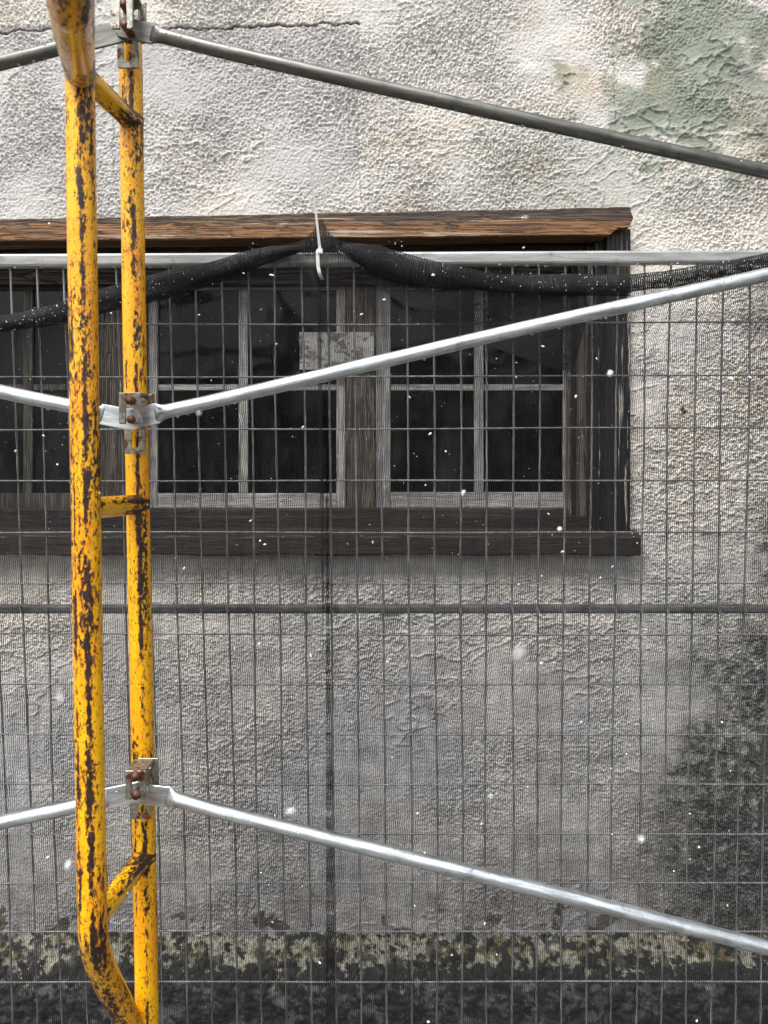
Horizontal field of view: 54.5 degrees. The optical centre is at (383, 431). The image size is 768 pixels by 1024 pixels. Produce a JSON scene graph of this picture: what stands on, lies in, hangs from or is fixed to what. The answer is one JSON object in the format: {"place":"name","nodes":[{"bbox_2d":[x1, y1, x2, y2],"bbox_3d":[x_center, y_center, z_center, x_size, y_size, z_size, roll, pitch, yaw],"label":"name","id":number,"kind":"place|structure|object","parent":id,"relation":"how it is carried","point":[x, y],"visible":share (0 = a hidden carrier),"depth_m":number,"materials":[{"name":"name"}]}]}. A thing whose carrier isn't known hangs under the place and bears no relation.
{"place":"outdoors","nodes":[
{"label":"outdoors","id":0,"kind":"place"},
{"bbox_2d":[65,860,71,870],"bbox_3d":[-0.178,0.245,0.420,0.004,0.006,0.004,11,6,12],"label":"snowflake","id":1,"kind":"object","parent":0,"point":[68,865],"visible":1,"depth_m":0.42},
{"bbox_2d":[285,809,294,813],"bbox_3d":[-0.043,0.173,0.340,0.005,0.002,0.002,-16,-33,13],"label":"snowflake","id":2,"kind":"object","parent":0,"point":[290,811],"visible":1,"depth_m":0.34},
{"bbox_2d":[0,0,767,1023],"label":"house","id":3,"kind":"structure","parent":0,"point":[230,148],"depth_m":2.15,"materials":[{"name":"paint"}]},
{"bbox_2d":[0,207,640,555],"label":"window","id":4,"kind":"structure","parent":3,"relation":"in","point":[565,229],"depth_m":2.17,"materials":[{"name":"brown wood"}]},
{"bbox_2d":[512,645,523,661],"bbox_3d":[0.040,0.066,0.220,0.002,0.006,0.003,33,8,38],"label":"snowflake","id":5,"kind":"object","parent":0,"point":[519,652],"visible":1,"depth_m":0.22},
{"bbox_2d":[526,65,537,77],"bbox_3d":[0.034,-0.082,0.170,0.003,0.003,0.003,39,27,-7],"label":"snowflake","id":6,"kind":"object","parent":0,"point":[531,71],"visible":1,"depth_m":0.17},
{"label":"ground","id":7,"kind":"structure","parent":0,"visible":0},
{"bbox_2d":[46,0,158,1023],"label":"scaffold frame","id":8,"kind":"object","parent":7,"relation":"on","point":[87,87],"visible":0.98,"depth_m":1.13,"materials":[{"name":"yellow paint"}]},
{"bbox_2d":[0,24,129,70],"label":"cross brace","id":9,"kind":"object","parent":8,"relation":"attached to","point":[106,35],"visible":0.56,"depth_m":1.26,"materials":[{"name":"silver metal"}]},
{"bbox_2d":[0,384,141,429],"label":"cross brace","id":10,"kind":"object","parent":8,"relation":"attached to","point":[109,415],"visible":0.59,"depth_m":1.25,"materials":[{"name":"silver metal"}]},
{"bbox_2d":[0,781,148,829],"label":"cross brace","id":11,"kind":"object","parent":8,"relation":"attached to","point":[113,798],"visible":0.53,"depth_m":1.25,"materials":[{"name":"silver metal"}]},
{"bbox_2d":[115,17,767,179],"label":"cross brace","id":12,"kind":"object","parent":8,"relation":"attached to","point":[149,32],"visible":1,"depth_m":1.25,"materials":[{"name":"silver metal"}]},
{"bbox_2d":[129,267,767,426],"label":"cross brace","id":13,"kind":"object","parent":8,"relation":"attached to","point":[153,414],"visible":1,"depth_m":1.25,"materials":[{"name":"silver metal"}]},
{"bbox_2d":[136,784,767,955],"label":"cross brace","id":14,"kind":"object","parent":8,"relation":"attached to","point":[163,796],"visible":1,"depth_m":1.25,"materials":[{"name":"silver metal"}]},
{"bbox_2d":[0,250,767,1023],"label":"fence","id":15,"kind":"object","parent":7,"relation":"on","point":[10,262],"visible":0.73,"depth_m":1.51,"materials":[{"name":"metal"}]},
{"bbox_2d":[308,158,323,279],"bbox_3d":[-0.126,-0.405,1.435,0.020,0.210,0.105,0,0,6],"label":"cable tie","id":16,"kind":"object","parent":15,"relation":"attached to","point":[319,250],"visible":0.98,"depth_m":1.42,"materials":[{"name":"white plastic"}]},
{"bbox_2d":[0,220,767,1023],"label":"shade net","id":17,"kind":"object","parent":15,"relation":"hanging from","point":[394,266],"visible":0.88,"depth_m":1.50,"materials":[{"name":"black fabric"}]}
]}

